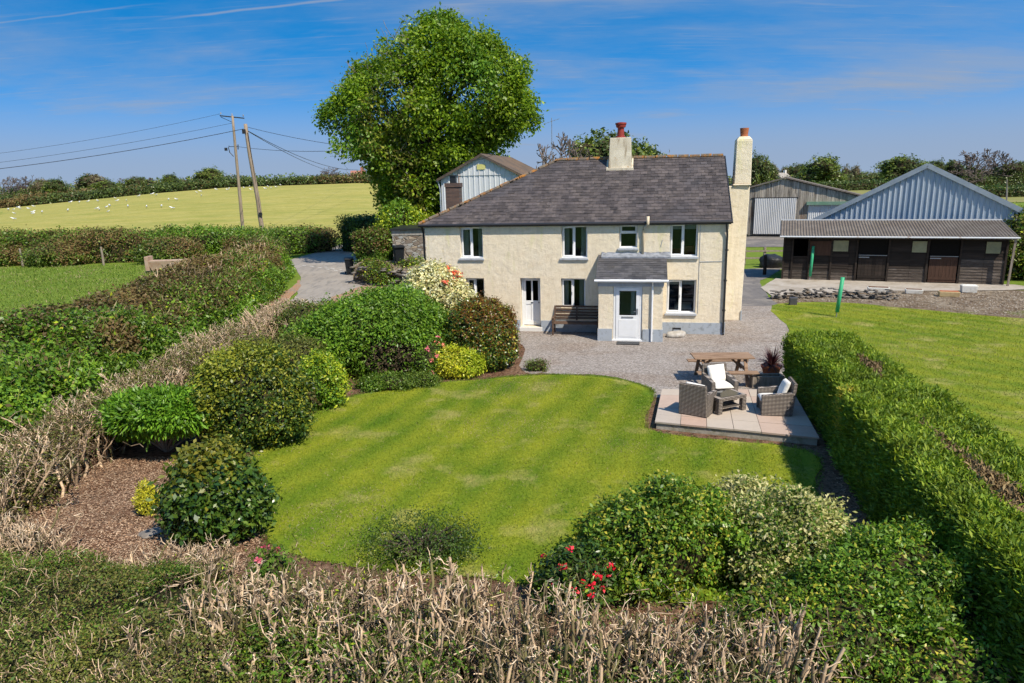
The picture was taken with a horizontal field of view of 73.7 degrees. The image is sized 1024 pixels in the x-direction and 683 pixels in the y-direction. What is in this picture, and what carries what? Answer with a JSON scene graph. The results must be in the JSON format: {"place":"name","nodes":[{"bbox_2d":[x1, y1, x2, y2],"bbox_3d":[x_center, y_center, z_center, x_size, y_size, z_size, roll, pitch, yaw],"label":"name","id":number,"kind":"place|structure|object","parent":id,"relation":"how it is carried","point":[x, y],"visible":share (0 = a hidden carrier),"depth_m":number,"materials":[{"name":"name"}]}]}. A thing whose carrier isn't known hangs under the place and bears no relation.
{"place":"outdoors","nodes":[
{"label":"outdoors","id":0,"kind":"place"},
{"bbox_2d":[0,183,382,237],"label":"hay field","id":1,"kind":"structure","parent":0,"point":[288,206],"depth_m":117.36,"materials":[{"name":"yellow plant"}]},
{"bbox_2d":[6,342,876,682],"bbox_3d":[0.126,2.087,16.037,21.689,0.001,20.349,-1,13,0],"label":"flower bed soil","id":2,"kind":"structure","parent":0,"point":[826,476],"depth_m":12.04,"materials":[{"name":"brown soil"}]},
{"bbox_2d":[0,494,94,577],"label":"cut corner hedge","id":3,"kind":"object","parent":2,"relation":"on","point":[22,536],"visible":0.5,"depth_m":10.42,"materials":[{"name":"beige plant"}]},
{"bbox_2d":[7,455,267,583],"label":"wood chips","id":4,"kind":"object","parent":2,"relation":"on","point":[143,475],"visible":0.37,"depth_m":12.25,"materials":[{"name":"brown wood"}]},
{"bbox_2d":[131,477,159,516],"bbox_3d":[-6.537,2.785,12.270,0.580,0.711,0.597,-1,13,0],"label":"dwarf conifer","id":5,"kind":"object","parent":2,"relation":"on","point":[142,504],"visible":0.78,"depth_m":12.17,"materials":[{"name":"yellow plant"}]},
{"bbox_2d":[86,380,220,451],"bbox_3d":[-7.751,1.666,15.008,3.003,1.699,2.338,-1,13,0],"label":"fern leaved shrub","id":6,"kind":"object","parent":2,"relation":"on","point":[162,417],"visible":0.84,"depth_m":14.38,"materials":[{"name":"green plant"}]},
{"bbox_2d":[0,540,312,682],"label":"front green hedge","id":7,"kind":"object","parent":2,"relation":"on","point":[56,629],"visible":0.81,"depth_m":8.02,"materials":[{"name":"green plant"}]},
{"bbox_2d":[0,296,328,530],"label":"cut garden hedge","id":8,"kind":"object","parent":2,"relation":"on","point":[33,468],"visible":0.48,"depth_m":14.25,"materials":[{"name":"beige plant"}]},
{"bbox_2d":[108,533,244,590],"bbox_3d":[-4.812,3.332,9.786,1.854,1.093,1.302,-6,14,-20],"label":"cut stub row","id":9,"kind":"object","parent":2,"relation":"on","point":[201,555],"visible":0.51,"depth_m":9.91,"materials":[{"name":"beige plant"}]},
{"bbox_2d":[145,431,282,548],"bbox_3d":[-4.899,2.421,11.404,2.096,1.759,2.024,-1,13,0],"label":"camellia bush","id":10,"kind":"object","parent":2,"relation":"on","point":[215,491],"visible":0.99,"depth_m":10.96,"materials":[{"name":"green plant"}]},
{"bbox_2d":[180,334,323,451],"bbox_3d":[-5.873,1.092,15.712,3.057,2.424,3.037,-1,13,0],"label":"golden euonymus","id":11,"kind":"object","parent":2,"relation":"on","point":[260,395],"visible":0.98,"depth_m":14.91,"materials":[{"name":"green plant"}]},
{"bbox_2d":[238,542,300,595],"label":"pink rhododendron","id":12,"kind":"object","parent":2,"relation":"on","point":[267,566],"visible":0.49,"depth_m":9.64,"materials":[{"name":"green plant"}]},
{"bbox_2d":[230,328,330,362],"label":"border mixed shrub","id":13,"kind":"object","parent":2,"relation":"on","point":[301,347],"visible":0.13,"depth_m":19.04,"materials":[{"name":"green plant"}]},
{"bbox_2d":[295,348,354,410],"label":"fresh green shrub","id":14,"kind":"object","parent":2,"relation":"on","point":[320,366],"visible":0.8,"depth_m":17.74,"materials":[{"name":"green plant"}]},
{"bbox_2d":[278,278,451,377],"bbox_3d":[-4.549,-0.571,21.797,6.142,2.822,4.676,-1,13,0],"label":"mounded shrub","id":15,"kind":"object","parent":2,"relation":"on","point":[378,329],"visible":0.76,"depth_m":20.46,"materials":[{"name":"green plant"}]},
{"bbox_2d":[351,365,444,393],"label":"border shrub","id":16,"kind":"object","parent":2,"relation":"on","point":[396,380],"visible":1,"depth_m":19.37,"materials":[{"name":"green plant"}]},
{"bbox_2d":[341,495,499,581],"bbox_3d":[-1.369,2.898,10.509,2.333,1.085,1.790,1,13,11],"label":"wispy shrub","id":17,"kind":"object","parent":2,"relation":"on","point":[442,542],"visible":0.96,"depth_m":10.42,"materials":[{"name":"green plant"}]},
{"bbox_2d":[409,335,448,376],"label":"coral azalea","id":18,"kind":"object","parent":2,"relation":"on","point":[424,359],"visible":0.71,"depth_m":20.16,"materials":[{"name":"green plant"}]},
{"bbox_2d":[399,257,478,311],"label":"pieris bush","id":19,"kind":"object","parent":2,"relation":"on","point":[446,284],"visible":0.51,"depth_m":23.98,"materials":[{"name":"beige plant"}]},
{"bbox_2d":[433,342,487,379],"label":"yellow azalea","id":20,"kind":"object","parent":2,"relation":"on","point":[461,362],"visible":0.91,"depth_m":20.19,"materials":[{"name":"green plant"}]},
{"bbox_2d":[5,523,938,682],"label":"cut back hedge","id":21,"kind":"object","parent":2,"relation":"on","point":[349,646],"visible":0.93,"depth_m":7.23,"materials":[{"name":"beige plant"}]},
{"bbox_2d":[439,290,521,373],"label":"photinia dome","id":22,"kind":"structure","parent":2,"relation":"on","point":[480,326],"depth_m":20.66,"materials":[{"name":"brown plant"}]},
{"bbox_2d":[524,532,632,623],"bbox_3d":[0.906,3.174,9.322,1.517,0.986,1.320,-1,13,0],"label":"red rhododendron","id":23,"kind":"object","parent":2,"relation":"on","point":[575,555],"visible":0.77,"depth_m":9.13,"materials":[{"name":"green plant"}]},
{"bbox_2d":[564,469,758,608],"bbox_3d":[2.094,2.636,9.921,2.660,1.710,2.330,-1,13,0],"label":"olearia shrub","id":24,"kind":"object","parent":2,"relation":"on","point":[685,532],"visible":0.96,"depth_m":9.37,"materials":[{"name":"green plant"}]},
{"bbox_2d":[655,389,818,445],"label":"patio","id":25,"kind":"structure","parent":2,"relation":"on","point":[752,422],"depth_m":15.72,"materials":[{"name":"beige stone"}]},
{"bbox_2d":[679,382,716,417],"bbox_3d":[4.431,1.311,16.323,0.707,0.798,0.779,7,16,33],"label":"wicker armchair","id":26,"kind":"object","parent":25,"relation":"on","point":[696,399],"visible":1,"depth_m":16.04,"materials":[{"name":"grey wicker"}]},
{"bbox_2d":[701,362,737,399],"bbox_3d":[5.291,1.020,17.478,0.707,0.798,0.779,-3,13,-6],"label":"wicker armchair","id":27,"kind":"object","parent":25,"relation":"on","point":[717,376],"visible":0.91,"depth_m":17.50,"materials":[{"name":"white fabric"}]},
{"bbox_2d":[714,389,746,414],"bbox_3d":[5.154,1.449,16.514,0.840,0.410,0.520,-7,14,-23],"label":"coffee table","id":28,"kind":"object","parent":25,"relation":"on","point":[724,399],"visible":0.74,"depth_m":16.38,"materials":[{"name":"wicker"}]},
{"bbox_2d":[756,377,797,415],"bbox_3d":[6.287,1.286,16.249,0.779,0.798,0.707,1,13,10],"label":"wicker armchair","id":29,"kind":"object","parent":25,"relation":"on","point":[779,400],"visible":1,"depth_m":15.97,"materials":[{"name":"grey wicker"}]},
{"bbox_2d":[705,469,861,593],"bbox_3d":[3.879,2.687,9.901,2.499,1.536,2.264,-1,13,0],"label":"variegated shrub","id":30,"kind":"object","parent":2,"relation":"on","point":[789,522],"visible":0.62,"depth_m":9.38,"materials":[{"name":"green plant"}]},
{"bbox_2d":[708,568,1022,682],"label":"tangle shrub","id":31,"kind":"object","parent":2,"relation":"on","point":[960,659],"visible":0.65,"depth_m":7.60,"materials":[{"name":"green plant"}]},
{"bbox_2d":[784,511,1001,649],"bbox_3d":[5.149,3.003,8.539,3.421,1.493,2.542,-1,13,0],"label":"broad green shrub","id":32,"kind":"object","parent":2,"relation":"on","point":[915,568],"visible":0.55,"depth_m":8.15,"materials":[{"name":"green plant"}]},
{"bbox_2d":[0,176,1023,442],"bbox_3d":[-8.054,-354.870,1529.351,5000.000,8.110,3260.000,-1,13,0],"label":"ground","id":33,"kind":"structure","parent":0,"point":[750,264],"depth_m":44.29,"materials":[{"name":"green plant"}]},
{"bbox_2d":[0,241,27,266],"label":"rounded bush","id":34,"kind":"object","parent":33,"relation":"on","point":[8,256],"visible":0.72,"depth_m":54.10,"materials":[{"name":"green plant"}]},
{"bbox_2d":[0,176,27,195],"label":"bare tree","id":35,"kind":"object","parent":33,"relation":"on","point":[8,188],"visible":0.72,"depth_m":228.67,"materials":[{"name":"brown plant"}]},
{"bbox_2d":[14,235,90,266],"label":"rounded bush","id":36,"kind":"object","parent":33,"relation":"on","point":[53,254],"visible":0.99,"depth_m":53.20,"materials":[{"name":"green plant"}]},
{"bbox_2d":[39,175,70,195],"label":"round tree","id":37,"kind":"object","parent":33,"relation":"on","point":[52,185],"visible":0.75,"depth_m":221.36,"materials":[{"name":"green plant"}]},
{"bbox_2d":[0,263,154,314],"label":"paddock grass","id":38,"kind":"structure","parent":33,"relation":"on","point":[49,279],"depth_m":44.12,"materials":[{"name":"green plant"}]},
{"bbox_2d":[73,173,111,189],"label":"round tree","id":39,"kind":"object","parent":33,"relation":"on","point":[86,179],"visible":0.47,"depth_m":225.16,"materials":[{"name":"green plant"}]},
{"bbox_2d":[0,178,188,199],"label":"valley hedge","id":40,"kind":"object","parent":33,"relation":"on","point":[16,196],"visible":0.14,"depth_m":206.91,"materials":[{"name":"green plant"}]},
{"bbox_2d":[0,173,249,197],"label":"back hedge","id":41,"kind":"object","parent":33,"relation":"on","point":[19,192],"visible":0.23,"depth_m":223.37,"materials":[{"name":"green plant"}]},
{"bbox_2d":[0,235,295,453],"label":"hedge bank","id":42,"kind":"structure","parent":33,"relation":"on","point":[49,351],"depth_m":21.86,"materials":[{"name":"green plant"}]},
{"bbox_2d":[144,256,187,271],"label":"field trough","id":43,"kind":"object","parent":33,"relation":"on","point":[151,263],"visible":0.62,"depth_m":47.67,"materials":[{"name":"beige stone"}]},
{"bbox_2d":[126,232,208,264],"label":"rounded bush","id":44,"kind":"object","parent":33,"relation":"on","point":[162,249],"visible":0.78,"depth_m":52.76,"materials":[{"name":"green plant"}]},
{"bbox_2d":[0,221,339,264],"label":"paddock hedge","id":45,"kind":"object","parent":33,"relation":"on","point":[113,243],"visible":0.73,"depth_m":55.82,"materials":[{"name":"green plant"}]},
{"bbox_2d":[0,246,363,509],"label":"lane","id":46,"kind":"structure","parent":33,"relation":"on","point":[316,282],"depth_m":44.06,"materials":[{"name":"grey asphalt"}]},
{"bbox_2d":[349,224,393,265],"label":"clipped lane hedge","id":47,"kind":"object","parent":46,"relation":"on","point":[370,242],"visible":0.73,"depth_m":43.25,"materials":[{"name":"green plant"}]},
{"bbox_2d":[0,170,378,207],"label":"hilltop hedge","id":48,"kind":"object","parent":33,"relation":"on","point":[147,188],"visible":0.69,"depth_m":165.92,"materials":[{"name":"green plant"}]},
{"bbox_2d":[191,165,227,182],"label":"round tree","id":49,"kind":"object","parent":33,"relation":"on","point":[207,173],"visible":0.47,"depth_m":168.20,"materials":[{"name":"green plant"}]},
{"bbox_2d":[220,112,244,228],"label":"utility pole","id":50,"kind":"object","parent":33,"relation":"on","point":[238,179],"visible":0.94,"depth_m":72.41,"materials":[{"name":"brown wood"}]},
{"bbox_2d":[242,124,263,229],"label":"utility pole","id":51,"kind":"object","parent":33,"relation":"on","point":[255,186],"visible":0.85,"depth_m":65.27,"materials":[{"name":"brown wood"}]},
{"bbox_2d":[217,229,292,257],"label":"rounded bush","id":52,"kind":"object","parent":33,"relation":"on","point":[252,239],"visible":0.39,"depth_m":55.16,"materials":[{"name":"green plant"}]},
{"bbox_2d":[229,280,300,326],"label":"lane verge","id":53,"kind":"structure","parent":33,"relation":"on","point":[293,289],"depth_m":36.66,"materials":[{"name":"beige soil"}]},
{"bbox_2d":[268,298,334,339],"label":"back border shrub","id":54,"kind":"object","parent":33,"relation":"on","point":[290,314],"visible":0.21,"depth_m":24.47,"materials":[{"name":"green plant"}]},
{"bbox_2d":[332,211,379,252],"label":"dark lane hedge","id":55,"kind":"object","parent":33,"relation":"on","point":[350,224],"visible":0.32,"depth_m":59.00,"materials":[{"name":"green plant"}]},
{"bbox_2d":[331,285,384,301],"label":"lane verge","id":56,"kind":"structure","parent":33,"relation":"on","point":[340,295],"depth_m":37.29,"materials":[{"name":"beige plant"}]},
{"bbox_2d":[373,197,432,259],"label":"elder bush","id":57,"kind":"object","parent":56,"relation":"on","point":[397,214],"visible":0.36,"depth_m":43.94,"materials":[{"name":"green plant"}]},
{"bbox_2d":[348,260,417,285],"bbox_3d":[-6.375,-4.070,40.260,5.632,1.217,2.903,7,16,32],"label":"earth bank","id":58,"kind":"structure","parent":33,"relation":"on","point":[397,267],"depth_m":39.73,"materials":[{"name":"stone"}]},
{"bbox_2d":[356,252,423,284],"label":"bank shrub","id":59,"kind":"object","parent":58,"relation":"on","point":[376,268],"visible":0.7,"depth_m":39.17,"materials":[{"name":"green plant"}]},
{"bbox_2d":[389,225,425,261],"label":"stone outbuilding","id":60,"kind":"structure","parent":33,"relation":"on","point":[409,238],"depth_m":40.14,"materials":[{"name":"stone"}]},
{"bbox_2d":[311,2,548,223],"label":"broadleaf tree","id":61,"kind":"object","parent":33,"relation":"on","point":[413,164],"visible":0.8,"depth_m":46.02,"materials":[{"name":"green plant"}]},
{"bbox_2d":[436,153,533,211],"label":"corrugated shed","id":62,"kind":"structure","parent":33,"relation":"on","point":[476,177],"depth_m":40.90,"materials":[{"name":"white metal"}]},
{"bbox_2d":[536,133,592,167],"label":"bare tree","id":63,"kind":"object","parent":33,"relation":"on","point":[573,151],"visible":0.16,"depth_m":87.16,"materials":[{"name":"brown plant"}]},
{"bbox_2d":[567,127,655,158],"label":"round tree","id":64,"kind":"object","parent":33,"relation":"on","point":[599,148],"visible":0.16,"depth_m":103.18,"materials":[{"name":"green plant"}]},
{"bbox_2d":[517,306,788,397],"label":"gravel yard","id":65,"kind":"structure","parent":33,"relation":"on","point":[754,331],"depth_m":23.10,"materials":[{"name":"grey gravel"}]},
{"bbox_2d":[523,356,551,371],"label":"shrub","id":66,"kind":"object","parent":65,"relation":"on","point":[540,364],"visible":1,"depth_m":20.90,"materials":[{"name":"green plant"}]},
{"bbox_2d":[552,305,597,335],"bbox_3d":[2.423,-0.799,25.815,1.760,1.038,0.803,1,13,11],"label":"garden bench","id":67,"kind":"object","parent":65,"relation":"on","point":[554,321],"visible":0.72,"depth_m":25.96,"materials":[{"name":"brown wood"}]},
{"bbox_2d":[418,118,752,341],"bbox_3d":[2.801,-5.004,27.737,13.130,8.350,8.389,1,13,11],"label":"farmhouse","id":68,"kind":"object","parent":65,"relation":"on","point":[651,248],"visible":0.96,"depth_m":25.97,"materials":[{"name":"paint"}]},
{"bbox_2d":[459,227,483,259],"bbox_3d":[-1.539,-3.798,26.388,1.000,1.330,0.464,1,13,11],"label":"window","id":69,"kind":"structure","parent":68,"relation":"in","point":[464,230],"depth_m":26.46,"materials":[{"name":"plastic"}]},
{"bbox_2d":[522,278,540,324],"bbox_3d":[0.768,-1.559,26.617,0.765,1.905,0.120,1,13,11],"label":"door","id":70,"kind":"structure","parent":68,"relation":"in","point":[531,309],"depth_m":26.67,"materials":[{"name":"plastic"}]},
{"bbox_2d":[561,278,584,307],"bbox_3d":[2.369,-1.855,26.201,0.922,1.300,0.282,1,13,11],"label":"window","id":71,"kind":"structure","parent":68,"relation":"in","point":[564,281],"depth_m":26.23,"materials":[{"name":"plastic"}]},
{"bbox_2d":[560,226,587,259],"bbox_3d":[2.349,-3.726,25.663,1.070,1.350,0.462,1,13,11],"label":"window","id":72,"kind":"structure","parent":68,"relation":"in","point":[565,229],"depth_m":25.74,"materials":[{"name":"plastic"}]},
{"bbox_2d":[664,280,696,315],"bbox_3d":[6.264,-1.668,25.366,1.160,1.375,0.380,1,13,11],"label":"window","id":73,"kind":"structure","parent":68,"relation":"in","point":[678,312],"depth_m":25.39,"materials":[{"name":"plastic"}]},
{"bbox_2d":[670,225,698,258],"bbox_3d":[6.243,-3.682,24.889,1.090,1.315,0.380,1,13,11],"label":"window","id":74,"kind":"structure","parent":68,"relation":"in","point":[673,256],"depth_m":24.92,"materials":[{"name":"plastic"}]},
{"bbox_2d":[686,352,759,386],"bbox_3d":[5.969,0.761,19.469,1.660,0.761,1.624,-1,13,3],"label":"picnic table","id":75,"kind":"object","parent":65,"relation":"on","point":[736,358],"visible":0.94,"depth_m":19.32,"materials":[{"name":"brown wood"}]},
{"bbox_2d":[749,373,783,387],"bbox_3d":[7.026,1.085,18.883,0.840,0.330,0.340,0,13,4],"label":"wooden trough","id":76,"kind":"object","parent":65,"relation":"on","point":[764,379],"visible":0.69,"depth_m":18.73,"materials":[{"name":"grey wood"}]},
{"bbox_2d":[754,345,785,372],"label":"potted plant","id":77,"kind":"object","parent":65,"relation":"on","point":[770,365],"visible":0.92,"depth_m":19.56,"materials":[{"name":"purple plant"}]},
{"bbox_2d":[749,149,772,187],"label":"round tree","id":78,"kind":"object","parent":33,"relation":"on","point":[760,170],"visible":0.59,"depth_m":144.23,"materials":[{"name":"green plant"}]},
{"bbox_2d":[746,236,783,246],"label":"yard concrete","id":79,"kind":"object","parent":33,"relation":"on","point":[760,241],"visible":0.17,"depth_m":60.12,"materials":[{"name":"grey concrete"}]},
{"bbox_2d":[759,254,782,267],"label":"sheeted heap","id":80,"kind":"object","parent":33,"relation":"on","point":[774,260],"visible":0.82,"depth_m":42.91,"materials":[{"name":"black plastic"}]},
{"bbox_2d":[746,177,861,236],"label":"timber barn","id":81,"kind":"structure","parent":33,"relation":"on","point":[772,205],"depth_m":63.83,"materials":[{"name":"grey wood"}]},
{"bbox_2d":[752,197,797,234],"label":"sliding door","id":82,"kind":"structure","parent":81,"relation":"in","point":[768,212],"depth_m":64.50,"materials":[{"name":"grey metal"}]},
{"bbox_2d":[796,153,848,181],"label":"round tree","id":83,"kind":"object","parent":33,"relation":"on","point":[828,169],"visible":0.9,"depth_m":225.16,"materials":[{"name":"green plant"}]},
{"bbox_2d":[728,169,999,183],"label":"back hedge","id":84,"kind":"object","parent":33,"relation":"on","point":[866,177],"visible":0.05,"depth_m":235.43,"materials":[{"name":"green plant"}]},
{"bbox_2d":[761,278,1023,295],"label":"stable apron","id":85,"kind":"object","parent":33,"relation":"on","point":[780,284],"visible":0.83,"depth_m":35.20,"materials":[{"name":"concrete"}]},
{"bbox_2d":[780,219,1020,285],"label":"stable block","id":86,"kind":"structure","parent":85,"relation":"on","point":[975,251],"depth_m":36.29,"materials":[{"name":"brown wood"}]},
{"bbox_2d":[856,255,886,280],"bbox_3d":[19.276,-3.957,36.637,1.350,1.360,0.066,4,14,21],"label":"stable door","id":87,"kind":"structure","parent":86,"relation":"in","point":[868,261],"depth_m":36.63,"materials":[{"name":"brown wood"}]},
{"bbox_2d":[927,256,958,282],"bbox_3d":[22.354,-3.753,35.466,1.270,1.360,0.066,4,14,21],"label":"stable door","id":88,"kind":"structure","parent":86,"relation":"in","point":[938,271],"depth_m":35.46,"materials":[{"name":"brown wood"}]},
{"bbox_2d":[769,290,1023,317],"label":"soil strip","id":89,"kind":"object","parent":33,"relation":"on","point":[948,301],"visible":0.72,"depth_m":30.78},
{"bbox_2d":[770,287,899,299],"bbox_3d":[15.087,-2.272,32.193,5.744,0.441,1.477,1,13,10],"label":"dry stone edging","id":90,"kind":"object","parent":89,"relation":"on","point":[807,291],"visible":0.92,"depth_m":32.17,"materials":[{"name":"stone"}]},
{"bbox_2d":[778,290,1023,316],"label":"soil stones","id":91,"kind":"object","parent":89,"relation":"on","point":[1006,296],"visible":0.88,"depth_m":30.71,"materials":[{"name":"stone"}]},
{"bbox_2d":[873,153,928,180],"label":"round tree","id":92,"kind":"object","parent":33,"relation":"on","point":[896,167],"visible":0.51,"depth_m":220.79,"materials":[{"name":"green plant"}]},
{"bbox_2d":[813,163,1023,228],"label":"blue barn","id":93,"kind":"structure","parent":33,"relation":"on","point":[927,191],"depth_m":38.31,"materials":[{"name":"grey metal"}]},
{"bbox_2d":[948,148,1010,184],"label":"bare tree","id":94,"kind":"object","parent":33,"relation":"on","point":[970,171],"visible":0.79,"depth_m":218.23,"materials":[{"name":"brown plant"}]},
{"bbox_2d":[975,150,1017,177],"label":"bare tree","id":95,"kind":"object","parent":33,"relation":"on","point":[1002,161],"visible":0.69,"depth_m":219.63,"materials":[{"name":"brown plant"}]},
{"bbox_2d":[976,183,1023,196],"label":"hedge","id":96,"kind":"object","parent":33,"relation":"on","point":[1016,191],"visible":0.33,"depth_m":138.09,"materials":[{"name":"green plant"}]},
{"bbox_2d":[999,160,1023,185],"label":"round tree","id":97,"kind":"object","parent":33,"relation":"on","point":[1018,172],"visible":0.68,"depth_m":217.11,"materials":[{"name":"green plant"}]},
{"bbox_2d":[1003,201,1023,279],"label":"ivy thicket","id":98,"kind":"object","parent":33,"relation":"on","point":[1017,272],"visible":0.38,"depth_m":35.86,"materials":[{"name":"green plant"}]},
{"bbox_2d":[0,0,1023,193],"label":"sky","id":99,"kind":"structure","parent":0,"point":[868,83],"materials":[{"name":"blue"}]},
{"bbox_2d":[249,373,828,606],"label":"lawn","id":100,"kind":"structure","parent":0,"point":[808,463],"depth_m":13.92,"materials":[{"name":"green plant"}]},
{"bbox_2d":[742,268,781,305],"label":"tarmac track","id":101,"kind":"structure","parent":0,"point":[754,293],"depth_m":35.35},
{"bbox_2d":[771,302,1023,450],"bbox_3d":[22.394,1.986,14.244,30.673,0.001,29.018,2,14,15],"label":"side lawn","id":102,"kind":"structure","parent":0,"point":[940,372],"depth_m":22.77,"materials":[{"name":"green plant"}]},
{"bbox_2d":[777,328,1023,682],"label":"conifer hedge","id":103,"kind":"object","parent":102,"relation":"on","point":[896,439],"visible":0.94,"depth_m":10.72,"materials":[{"name":"green plant"}]},
{"bbox_2d":[848,187,1023,201],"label":"field","id":104,"kind":"structure","parent":0,"point":[1015,199],"depth_m":135.56,"materials":[{"name":"plant"}]},
{"bbox_2d":[729,173,1023,190],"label":"field hedge","id":105,"kind":"object","parent":104,"relation":"on","point":[869,184],"visible":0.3,"depth_m":216.80,"materials":[{"name":"green plant"}]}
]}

